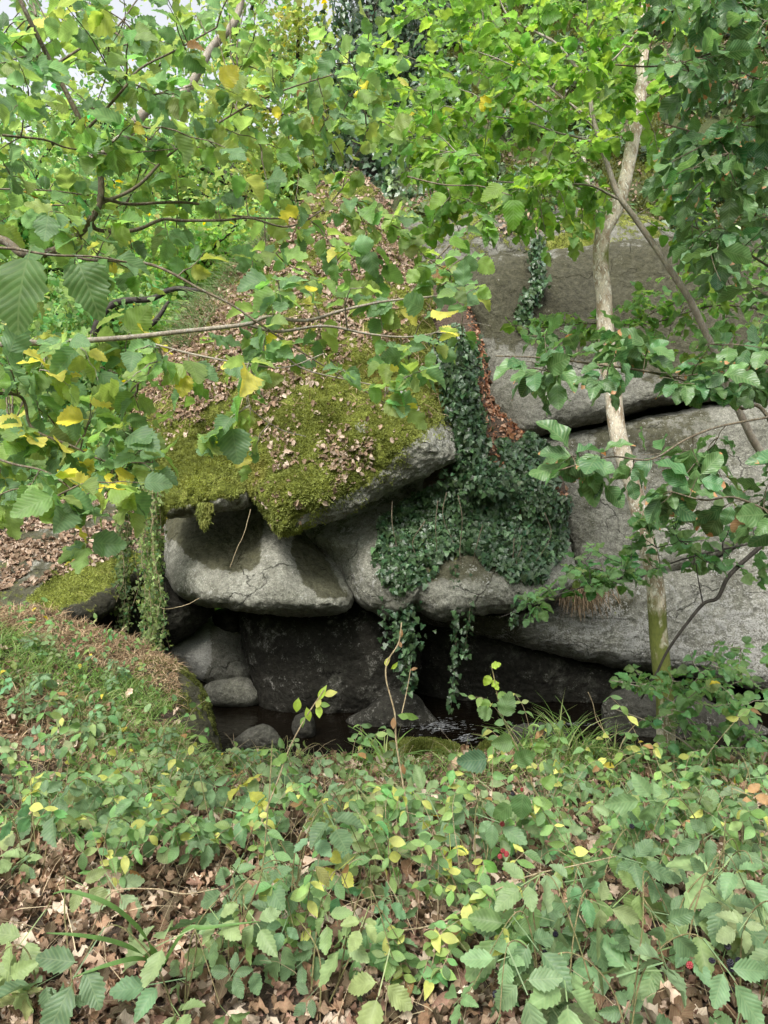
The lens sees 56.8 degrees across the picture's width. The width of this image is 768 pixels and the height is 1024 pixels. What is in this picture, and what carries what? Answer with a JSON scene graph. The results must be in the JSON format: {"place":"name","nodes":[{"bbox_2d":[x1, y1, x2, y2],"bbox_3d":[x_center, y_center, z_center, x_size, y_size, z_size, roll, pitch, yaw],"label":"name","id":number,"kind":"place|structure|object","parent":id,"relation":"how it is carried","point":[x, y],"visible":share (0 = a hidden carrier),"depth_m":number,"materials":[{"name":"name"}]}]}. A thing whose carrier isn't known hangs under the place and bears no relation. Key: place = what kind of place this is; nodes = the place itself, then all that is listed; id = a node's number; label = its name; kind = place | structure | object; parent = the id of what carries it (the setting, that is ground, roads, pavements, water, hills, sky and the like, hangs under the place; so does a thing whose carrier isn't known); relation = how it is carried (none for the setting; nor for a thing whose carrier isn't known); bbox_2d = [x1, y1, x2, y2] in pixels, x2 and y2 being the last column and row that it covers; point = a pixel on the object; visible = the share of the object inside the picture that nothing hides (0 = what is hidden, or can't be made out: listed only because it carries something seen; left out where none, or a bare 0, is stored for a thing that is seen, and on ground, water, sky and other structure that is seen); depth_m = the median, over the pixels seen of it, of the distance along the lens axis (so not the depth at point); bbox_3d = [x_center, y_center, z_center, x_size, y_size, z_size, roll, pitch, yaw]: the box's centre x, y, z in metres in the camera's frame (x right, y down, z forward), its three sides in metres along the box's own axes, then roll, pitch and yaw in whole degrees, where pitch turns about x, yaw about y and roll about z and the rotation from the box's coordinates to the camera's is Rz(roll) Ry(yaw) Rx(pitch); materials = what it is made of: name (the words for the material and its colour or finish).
{"place":"outdoors","nodes":[
{"label":"outdoors","id":0,"kind":"place"},
{"bbox_2d":[0,611,222,842],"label":"grass","id":1,"kind":"structure","parent":0,"point":[46,667],"depth_m":5.17,"materials":[{"name":"plant"}]},
{"bbox_2d":[0,0,393,416],"label":"sky","id":2,"kind":"structure","parent":0,"point":[161,19],"materials":[{"name":"white"}]},
{"bbox_2d":[0,0,767,1023],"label":"ground","id":3,"kind":"structure","parent":0,"point":[170,714],"depth_m":3.29,"materials":[{"name":"soil"}]},
{"bbox_2d":[0,672,57,725],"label":"bramble","id":4,"kind":"object","parent":3,"relation":"on","point":[36,682],"visible":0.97,"depth_m":4.63,"materials":[{"name":"green plant"}]},
{"bbox_2d":[0,725,97,810],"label":"bramble","id":5,"kind":"object","parent":3,"relation":"on","point":[12,784],"visible":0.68,"depth_m":3.95,"materials":[{"name":"green plant"}]},
{"bbox_2d":[0,868,109,1020],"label":"bramble","id":6,"kind":"object","parent":3,"relation":"on","point":[11,968],"visible":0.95,"depth_m":2.23,"materials":[{"name":"green plant"}]},
{"bbox_2d":[0,691,118,850],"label":"honeysuckle","id":7,"kind":"object","parent":3,"relation":"on","point":[63,753],"visible":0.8,"depth_m":3.39,"materials":[{"name":"green plant"}]},
{"bbox_2d":[0,746,121,849],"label":"honeysuckle","id":8,"kind":"object","parent":3,"relation":"on","point":[74,827],"visible":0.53,"depth_m":3.28,"materials":[{"name":"green plant"}]},
{"bbox_2d":[0,776,126,884],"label":"bramble","id":9,"kind":"object","parent":3,"relation":"on","point":[48,834],"visible":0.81,"depth_m":3.11,"materials":[{"name":"green plant"}]},
{"bbox_2d":[0,496,163,622],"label":"leafy slab","id":10,"kind":"structure","parent":3,"relation":"on","point":[88,591],"depth_m":7.18,"materials":[{"name":"plant"}]},
{"bbox_2d":[0,492,164,590],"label":"leaf litter","id":11,"kind":"object","parent":10,"relation":"on","point":[27,546],"visible":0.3,"depth_m":7.71,"materials":[{"name":"plant"}]},
{"bbox_2d":[110,505,143,635],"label":"hanging creeper","id":12,"kind":"object","parent":10,"relation":"hanging from","point":[122,565],"visible":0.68,"depth_m":7.24,"materials":[{"name":"green plant"}]},
{"bbox_2d":[0,763,168,846],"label":"bramble","id":13,"kind":"object","parent":3,"relation":"on","point":[96,769],"visible":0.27,"depth_m":3.49,"materials":[{"name":"green plant"}]},
{"bbox_2d":[0,597,178,751],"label":"undergrowth","id":14,"kind":"object","parent":3,"relation":"on","point":[140,668],"visible":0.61,"depth_m":5.61,"materials":[{"name":"green plant"}]},
{"bbox_2d":[0,263,192,509],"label":"broadleaf tree","id":15,"kind":"object","parent":3,"relation":"on","point":[75,317],"visible":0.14,"depth_m":10.58,"materials":[{"name":"green plant"}]},
{"bbox_2d":[0,599,199,777],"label":"bracken litter","id":16,"kind":"object","parent":3,"relation":"on","point":[21,615],"visible":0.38,"depth_m":5.89,"materials":[{"name":"brown plant"}]},
{"bbox_2d":[29,802,179,898],"bbox_3d":[-1.104,1.338,2.796,0.497,0.470,0.540,0,0,0],"label":"honeysuckle","id":17,"kind":"object","parent":3,"relation":"on","point":[124,864],"visible":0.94,"depth_m":2.77,"materials":[{"name":"green plant"}]},
{"bbox_2d":[0,83,224,421],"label":"broadleaf tree","id":18,"kind":"object","parent":3,"relation":"on","point":[22,229],"visible":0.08,"depth_m":12.32,"materials":[{"name":"green plant"}]},
{"bbox_2d":[59,696,210,818],"bbox_3d":[-1.069,1.277,3.456,0.327,0.723,0.929,0,0,29],"label":"honeysuckle","id":19,"kind":"object","parent":3,"relation":"on","point":[92,740],"visible":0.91,"depth_m":3.35,"materials":[{"name":"green plant"}]},
{"bbox_2d":[0,0,270,351],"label":"broadleaf tree","id":20,"kind":"object","parent":3,"relation":"on","point":[90,87],"visible":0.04,"depth_m":16.53,"materials":[{"name":"green plant"}]},
{"bbox_2d":[36,896,249,1023],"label":"bramble","id":21,"kind":"object","parent":3,"relation":"on","point":[62,1003],"visible":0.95,"depth_m":2.07,"materials":[{"name":"green plant"}]},
{"bbox_2d":[0,163,285,470],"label":"broadleaf tree","id":22,"kind":"object","parent":3,"relation":"on","point":[220,240],"visible":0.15,"depth_m":11.63,"materials":[{"name":"green plant"}]},
{"bbox_2d":[46,889,258,977],"bbox_3d":[-0.665,1.193,2.061,0.569,0.366,0.188,0,0,-26],"label":"sedge clump","id":23,"kind":"object","parent":3,"relation":"on","point":[122,913],"visible":0.88,"depth_m":1.99,"materials":[{"name":"green plant"}]},
{"bbox_2d":[84,787,230,918],"bbox_3d":[-0.962,1.441,2.983,0.598,0.555,0.665,0,0,0],"label":"bramble","id":24,"kind":"object","parent":3,"relation":"on","point":[137,881],"visible":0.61,"depth_m":2.96,"materials":[{"name":"green plant"}]},
{"bbox_2d":[100,756,234,847],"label":"bramble","id":25,"kind":"object","parent":3,"relation":"on","point":[131,778],"visible":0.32,"depth_m":3.71,"materials":[{"name":"green plant"}]},
{"bbox_2d":[132,656,222,758],"bbox_3d":[-1.914,1.711,5.899,0.962,0.962,1.525,0,0,-28],"label":"mossy mound","id":26,"kind":"object","parent":3,"relation":"on","point":[192,690],"visible":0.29,"depth_m":5.68,"materials":[{"name":"plant"}]},
{"bbox_2d":[102,773,259,877],"bbox_3d":[-0.832,1.351,3.001,0.647,0.450,0.191,0,0,0],"label":"honeysuckle","id":27,"kind":"object","parent":3,"relation":"on","point":[164,834],"visible":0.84,"depth_m":3.00,"materials":[{"name":"green plant"}]},
{"bbox_2d":[50,0,342,293],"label":"broadleaf tree","id":28,"kind":"object","parent":3,"relation":"on","point":[175,157],"visible":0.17,"depth_m":15.02,"materials":[{"name":"green plant"}]},
{"bbox_2d":[159,617,250,682],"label":"sloping rock","id":29,"kind":"object","parent":3,"relation":"on","point":[208,651],"visible":0.63,"depth_m":8.33,"materials":[{"name":"stone"}]},
{"bbox_2d":[93,551,214,652],"bbox_3d":[-2.974,1.070,8.683,1.959,1.342,1.640,0,0,0],"label":"dark boulder","id":30,"kind":"object","parent":29,"relation":"on","point":[185,621],"visible":0.23,"depth_m":8.01,"materials":[{"name":"stone"}]},
{"bbox_2d":[175,761,285,858],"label":"bramble","id":31,"kind":"object","parent":3,"relation":"on","point":[254,794],"visible":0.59,"depth_m":3.37,"materials":[{"name":"green plant"}]},
{"bbox_2d":[204,676,257,706],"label":"pool rock","id":32,"kind":"object","parent":3,"relation":"on","point":[238,691],"visible":0.84,"depth_m":8.15,"materials":[{"name":"stone"}]},
{"bbox_2d":[164,860,325,998],"bbox_3d":[-0.437,1.385,2.406,0.506,0.461,0.621,0,0,0],"label":"bramble","id":33,"kind":"object","parent":3,"relation":"on","point":[266,941],"visible":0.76,"depth_m":2.25,"materials":[{"name":"green plant"}]},
{"bbox_2d":[175,782,317,872],"bbox_3d":[-0.591,1.378,3.064,0.586,0.420,0.311,0,0,0],"label":"honeysuckle","id":34,"kind":"object","parent":3,"relation":"on","point":[210,827],"visible":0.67,"depth_m":3.02,"materials":[{"name":"green plant"}]},
{"bbox_2d":[0,0,502,403],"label":"hazel tree","id":35,"kind":"object","parent":3,"relation":"on","point":[208,140],"visible":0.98,"depth_m":3.12,"materials":[{"name":"green plant"}]},
{"bbox_2d":[0,245,149,334],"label":"hazel branch","id":36,"kind":"object","parent":35,"relation":"attached to","point":[24,289],"visible":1,"depth_m":1.30,"materials":[{"name":"green plant"}]},
{"bbox_2d":[0,324,179,573],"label":"hazel branch","id":37,"kind":"object","parent":35,"relation":"attached to","point":[60,440],"visible":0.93,"depth_m":2.54,"materials":[{"name":"green plant"}]},
{"bbox_2d":[0,260,491,481],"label":"hazel branch","id":38,"kind":"object","parent":35,"relation":"attached to","point":[58,361],"visible":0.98,"depth_m":2.65,"materials":[{"name":"green plant"}]},
{"bbox_2d":[407,172,527,249],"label":"hazel branch","id":39,"kind":"object","parent":35,"relation":"attached to","point":[513,211],"visible":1,"depth_m":2.36,"materials":[{"name":"green plant"}]},
{"bbox_2d":[155,0,401,288],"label":"broadleaf tree","id":40,"kind":"object","parent":3,"relation":"on","point":[299,23],"visible":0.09,"depth_m":13.89,"materials":[{"name":"green plant"}]},
{"bbox_2d":[134,170,458,537],"bbox_3d":[-0.856,-2.330,8.378,3.598,5.206,3.382,0,0,-37],"label":"mossy boulder","id":41,"kind":"object","parent":3,"relation":"on","point":[403,459],"visible":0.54,"depth_m":7.32,"materials":[{"name":"plant"}]},
{"bbox_2d":[153,194,296,351],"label":"grass","id":42,"kind":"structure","parent":41,"relation":"on","point":[185,313],"depth_m":8.77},
{"bbox_2d":[135,166,433,532],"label":"leaf litter","id":43,"kind":"object","parent":41,"relation":"on","point":[341,315],"visible":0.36,"depth_m":8.02,"materials":[{"name":"plant"}]},
{"bbox_2d":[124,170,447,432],"bbox_3d":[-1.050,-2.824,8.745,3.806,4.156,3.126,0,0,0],"label":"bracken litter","id":44,"kind":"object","parent":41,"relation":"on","point":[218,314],"visible":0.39,"depth_m":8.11,"materials":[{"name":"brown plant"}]},
{"bbox_2d":[215,783,383,946],"bbox_3d":[-0.262,1.318,2.683,0.624,0.514,0.581,0,0,-39],"label":"bramble","id":45,"kind":"object","parent":3,"relation":"on","point":[342,840],"visible":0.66,"depth_m":2.70,"materials":[{"name":"green plant"}]},
{"bbox_2d":[247,812,385,951],"bbox_3d":[-0.199,1.306,2.396,0.521,0.513,0.480,0,0,-38],"label":"honeysuckle","id":46,"kind":"object","parent":3,"relation":"on","point":[264,889],"visible":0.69,"depth_m":2.36,"materials":[{"name":"green plant"}]},
{"bbox_2d":[239,601,421,713],"bbox_3d":[-0.647,1.807,8.589,2.186,1.612,1.563,0,0,0],"label":"dark boulder","id":47,"kind":"object","parent":3,"relation":"on","point":[290,660],"visible":0.68,"depth_m":7.89,"materials":[{"name":"stone"}]},
{"bbox_2d":[164,502,353,617],"bbox_3d":[-1.504,0.473,8.125,2.370,1.354,2.153,0,0,0],"label":"rock","id":48,"kind":"object","parent":47,"relation":"on","point":[268,571],"visible":0.81,"depth_m":7.45,"materials":[{"name":"stone"}]},
{"bbox_2d":[153,425,251,532],"bbox_3d":[-2.000,-0.681,7.844,1.207,1.780,2.060,0,0,-28],"label":"mossy boulder","id":49,"kind":"object","parent":48,"relation":"on","point":[205,490],"visible":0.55,"depth_m":7.10,"materials":[{"name":"plant"}]},
{"bbox_2d":[132,484,173,655],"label":"hanging creeper","id":50,"kind":"object","parent":49,"relation":"hanging from","point":[152,545],"visible":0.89,"depth_m":6.92,"materials":[{"name":"green plant"}]},
{"bbox_2d":[257,869,417,1023],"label":"bramble","id":51,"kind":"object","parent":3,"relation":"on","point":[356,943],"visible":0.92,"depth_m":2.24,"materials":[{"name":"green plant"}]},
{"bbox_2d":[270,788,414,937],"bbox_3d":[-0.113,1.450,2.973,0.578,0.449,0.775,0,0,40],"label":"bramble","id":52,"kind":"object","parent":3,"relation":"on","point":[336,857],"visible":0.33,"depth_m":2.93,"materials":[{"name":"green plant"}]},
{"bbox_2d":[279,753,421,841],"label":"bramble","id":53,"kind":"object","parent":3,"relation":"on","point":[331,770],"visible":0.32,"depth_m":3.75,"materials":[{"name":"green plant"}]},
{"bbox_2d":[293,0,430,192],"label":"ivy clad tree","id":54,"kind":"object","parent":3,"relation":"on","point":[367,165],"visible":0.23,"depth_m":12.60,"materials":[{"name":"green plant"}]},
{"bbox_2d":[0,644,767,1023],"bbox_3d":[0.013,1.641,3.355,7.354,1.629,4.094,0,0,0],"label":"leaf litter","id":55,"kind":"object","parent":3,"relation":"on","point":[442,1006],"visible":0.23,"depth_m":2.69,"materials":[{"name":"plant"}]},
{"bbox_2d":[0,654,767,838],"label":"undergrowth","id":56,"kind":"object","parent":3,"relation":"on","point":[584,819],"visible":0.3,"depth_m":4.43,"materials":[{"name":"green plant"}]},
{"bbox_2d":[0,664,767,1023],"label":"dry stalks","id":57,"kind":"object","parent":3,"relation":"on","point":[302,866],"visible":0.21,"depth_m":2.85,"materials":[{"name":"plant"}]},
{"bbox_2d":[342,787,453,910],"bbox_3d":[0.070,1.373,2.772,0.286,0.434,0.697,0,0,-23],"label":"honeysuckle","id":58,"kind":"object","parent":3,"relation":"on","point":[395,856],"visible":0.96,"depth_m":2.76,"materials":[{"name":"green plant"}]},
{"bbox_2d":[74,721,767,789],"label":"grass","id":59,"kind":"structure","parent":3,"relation":"on","point":[469,772],"depth_m":4.55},
{"bbox_2d":[371,914,474,1005],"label":"honeysuckle","id":60,"kind":"object","parent":3,"relation":"on","point":[428,974],"visible":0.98,"depth_m":2.27,"materials":[{"name":"green plant"}]},
{"bbox_2d":[394,786,471,907],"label":"honeysuckle","id":61,"kind":"object","parent":3,"relation":"on","point":[428,845],"visible":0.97,"depth_m":2.80,"materials":[{"name":"green plant"}]},
{"bbox_2d":[386,764,526,859],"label":"bramble","id":62,"kind":"object","parent":3,"relation":"on","point":[419,775],"visible":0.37,"depth_m":3.38,"materials":[{"name":"green plant"}]},
{"bbox_2d":[447,858,497,955],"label":"honeysuckle","id":63,"kind":"object","parent":3,"relation":"on","point":[468,909],"visible":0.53,"depth_m":2.44,"materials":[{"name":"green plant"}]},
{"bbox_2d":[418,796,527,908],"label":"bramble","id":64,"kind":"object","parent":3,"relation":"on","point":[488,830],"visible":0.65,"depth_m":2.94,"materials":[{"name":"green plant"}]},
{"bbox_2d":[461,844,542,966],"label":"honeysuckle","id":65,"kind":"object","parent":3,"relation":"on","point":[478,890],"visible":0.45,"depth_m":2.40,"materials":[{"name":"green plant"}]},
{"bbox_2d":[456,661,555,832],"bbox_3d":[0.495,0.960,2.841,0.415,0.702,0.149,0,0,0],"label":"hazel seedling","id":66,"kind":"object","parent":3,"relation":"on","point":[475,761],"visible":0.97,"depth_m":2.85,"materials":[{"name":"green plant"}]},
{"bbox_2d":[445,880,638,1023],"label":"bramble","id":67,"kind":"object","parent":3,"relation":"on","point":[480,961],"visible":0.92,"depth_m":2.10,"materials":[{"name":"green plant"}]},
{"bbox_2d":[460,693,632,809],"bbox_3d":[0.886,1.341,3.912,0.867,0.695,0.472,0,0,28],"label":"honeysuckle","id":68,"kind":"object","parent":3,"relation":"on","point":[548,729],"visible":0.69,"depth_m":3.92,"materials":[{"name":"green plant"}]},
{"bbox_2d":[476,778,617,878],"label":"bramble","id":69,"kind":"object","parent":3,"relation":"on","point":[574,828],"visible":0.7,"depth_m":3.12,"materials":[{"name":"green plant"}]},
{"bbox_2d":[355,0,766,464],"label":"slim tree","id":70,"kind":"object","parent":3,"relation":"on","point":[612,94],"visible":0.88,"depth_m":4.53,"materials":[{"name":"green plant"}]},
{"bbox_2d":[476,696,661,777],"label":"sedge clump","id":71,"kind":"object","parent":3,"relation":"on","point":[573,743],"visible":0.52,"depth_m":4.75,"materials":[{"name":"green plant"}]},
{"bbox_2d":[377,0,767,233],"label":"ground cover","id":72,"kind":"object","parent":3,"relation":"on","point":[388,186],"visible":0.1,"depth_m":12.20,"materials":[{"name":"green plant"}]},
{"bbox_2d":[483,829,681,997],"bbox_3d":[0.612,1.368,2.524,0.995,0.427,0.551,0,0,-30],"label":"bramble","id":73,"kind":"object","parent":3,"relation":"on","point":[656,870],"visible":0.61,"depth_m":2.48,"materials":[{"name":"green plant"}]},
{"bbox_2d":[414,624,762,702],"bbox_3d":[3.067,2.287,9.205,5.826,2.047,1.740,0,0,0],"label":"dark boulder","id":74,"kind":"object","parent":3,"relation":"on","point":[529,675],"visible":0.37,"depth_m":8.42,"materials":[{"name":"stone"}]},
{"bbox_2d":[508,788,668,898],"bbox_3d":[0.802,1.359,2.857,0.664,0.474,0.249,0,0,16],"label":"honeysuckle","id":75,"kind":"object","parent":3,"relation":"on","point":[581,852],"visible":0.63,"depth_m":2.84,"materials":[{"name":"green plant"}]},
{"bbox_2d":[410,1,767,230],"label":"tree leaves","id":76,"kind":"object","parent":3,"relation":"on","point":[520,11],"visible":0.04,"depth_m":12.01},
{"bbox_2d":[415,545,767,691],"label":"lichen boulder","id":77,"kind":"object","parent":3,"relation":"on","point":[735,613],"visible":0.62,"depth_m":7.97,"materials":[{"name":"stone"}]},
{"bbox_2d":[304,478,580,621],"bbox_3d":[0.617,0.287,8.411,3.318,1.876,2.609,0,0,0],"label":"granite boulder","id":78,"kind":"object","parent":77,"relation":"on","point":[347,543],"visible":0.45,"depth_m":7.35,"materials":[{"name":"stone"}]},
{"bbox_2d":[370,322,573,597],"bbox_3d":[1.043,-0.757,8.022,2.373,3.264,1.984,0,0,0],"label":"ivy","id":79,"kind":"object","parent":78,"relation":"on","point":[483,519],"visible":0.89,"depth_m":7.65,"materials":[{"name":"green plant"}]},
{"bbox_2d":[377,564,435,697],"bbox_3d":[0.184,1.202,7.266,0.702,1.379,0.343,0,0,0],"label":"ivy strand","id":80,"kind":"object","parent":79,"relation":"hanging from","point":[408,629],"visible":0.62,"depth_m":7.23,"materials":[{"name":"green plant"}]},
{"bbox_2d":[423,262,566,509],"bbox_3d":[1.211,-1.711,8.927,1.754,3.634,2.355,0,0,0],"label":"earth gully","id":81,"kind":"object","parent":78,"relation":"on","point":[432,478],"visible":0.16,"depth_m":8.35,"materials":[{"name":"soil"}]},
{"bbox_2d":[541,399,767,588],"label":"cliff slab","id":82,"kind":"structure","parent":77,"relation":"on","point":[604,520],"depth_m":8.43,"materials":[{"name":"stone"}]},
{"bbox_2d":[465,235,767,435],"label":"cliff slab","id":83,"kind":"structure","parent":82,"relation":"on","point":[571,291],"depth_m":8.91,"materials":[{"name":"stone"}]},
{"bbox_2d":[513,234,551,328],"bbox_3d":[1.932,-2.926,8.994,0.434,1.434,0.830,0,0,26],"label":"ivy strand","id":84,"kind":"object","parent":83,"relation":"attached to","point":[533,295],"visible":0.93,"depth_m":8.81,"materials":[{"name":"green plant"}]},
{"bbox_2d":[394,172,673,267],"bbox_3d":[2.161,-4.338,10.806,4.359,2.229,2.445,0,0,0],"label":"pale boulder","id":85,"kind":"object","parent":83,"relation":"on","point":[626,228],"visible":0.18,"depth_m":9.78,"materials":[{"name":"stone"}]},
{"bbox_2d":[473,862,764,1023],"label":"bramble","id":86,"kind":"object","parent":3,"relation":"on","point":[749,1003],"visible":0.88,"depth_m":2.07,"materials":[{"name":"green plant"}]},
{"bbox_2d":[557,779,688,883],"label":"bramble","id":87,"kind":"object","parent":3,"relation":"on","point":[628,818],"visible":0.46,"depth_m":3.08,"materials":[{"name":"green plant"}]},
{"bbox_2d":[579,2,675,748],"bbox_3d":[1.739,-0.999,4.999,0.699,6.045,0.296,0,0,-22],"label":"pale tree","id":88,"kind":"object","parent":3,"relation":"on","point":[657,618],"visible":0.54,"depth_m":4.94,"materials":[{"name":"beige plant"}]},
{"bbox_2d":[499,499,767,698],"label":"dark branch","id":89,"kind":"object","parent":88,"relation":"attached to","point":[604,583],"visible":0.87,"depth_m":4.72,"materials":[{"name":"green plant"}]},
{"bbox_2d":[500,240,767,365],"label":"hornbeam branch","id":90,"kind":"object","parent":88,"relation":"attached to","point":[667,308],"visible":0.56,"depth_m":5.29,"materials":[{"name":"green plant"}]},
{"bbox_2d":[493,0,767,546],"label":"beech tree","id":91,"kind":"object","parent":3,"relation":"on","point":[725,251],"visible":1,"depth_m":3.06,"materials":[{"name":"green plant"}]},
{"bbox_2d":[572,852,767,1003],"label":"bramble","id":92,"kind":"object","parent":3,"relation":"on","point":[708,921],"visible":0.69,"depth_m":2.32,"materials":[{"name":"green plant"}]},
{"bbox_2d":[601,687,767,737],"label":"dark boulder","id":93,"kind":"object","parent":3,"relation":"on","point":[636,705],"visible":0.19,"depth_m":7.18,"materials":[{"name":"stone"}]},
{"bbox_2d":[603,695,767,819],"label":"honeysuckle","id":94,"kind":"object","parent":3,"relation":"on","point":[691,776],"visible":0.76,"depth_m":3.60,"materials":[{"name":"green plant"}]},
{"bbox_2d":[604,772,767,958],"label":"bramble","id":95,"kind":"object","parent":3,"relation":"on","point":[622,803],"visible":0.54,"depth_m":2.55,"materials":[{"name":"green plant"}]},
{"bbox_2d":[609,636,767,786],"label":"hazel shrub","id":96,"kind":"object","parent":3,"relation":"on","point":[711,687],"visible":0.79,"depth_m":4.35,"materials":[{"name":"green plant"}]},
{"bbox_2d":[617,786,767,877],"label":"bramble","id":97,"kind":"object","parent":3,"relation":"on","point":[709,799],"visible":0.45,"depth_m":3.10,"materials":[{"name":"green plant"}]},
{"bbox_2d":[690,799,767,884],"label":"honeysuckle","id":98,"kind":"object","parent":3,"relation":"on","point":[713,823],"visible":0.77,"depth_m":2.85,"materials":[{"name":"green plant"}]},
{"bbox_2d":[708,900,767,1023],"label":"bramble","id":99,"kind":"object","parent":3,"relation":"on","point":[726,935],"visible":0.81,"depth_m":2.08,"materials":[{"name":"green plant"}]},
{"bbox_2d":[713,752,767,862],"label":"bramble","id":100,"kind":"object","parent":3,"relation":"on","point":[760,770],"visible":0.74,"depth_m":3.23,"materials":[{"name":"green plant"}]},
{"bbox_2d":[212,692,767,761],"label":"stream water","id":101,"kind":"structure","parent":0,"point":[238,721],"depth_m":7.56,"materials":[{"name":"black liquid"}]},
{"bbox_2d":[346,689,438,726],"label":"stream rock","id":102,"kind":"object","parent":101,"relation":"in","point":[379,712],"visible":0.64,"depth_m":7.50,"materials":[{"name":"stone"}]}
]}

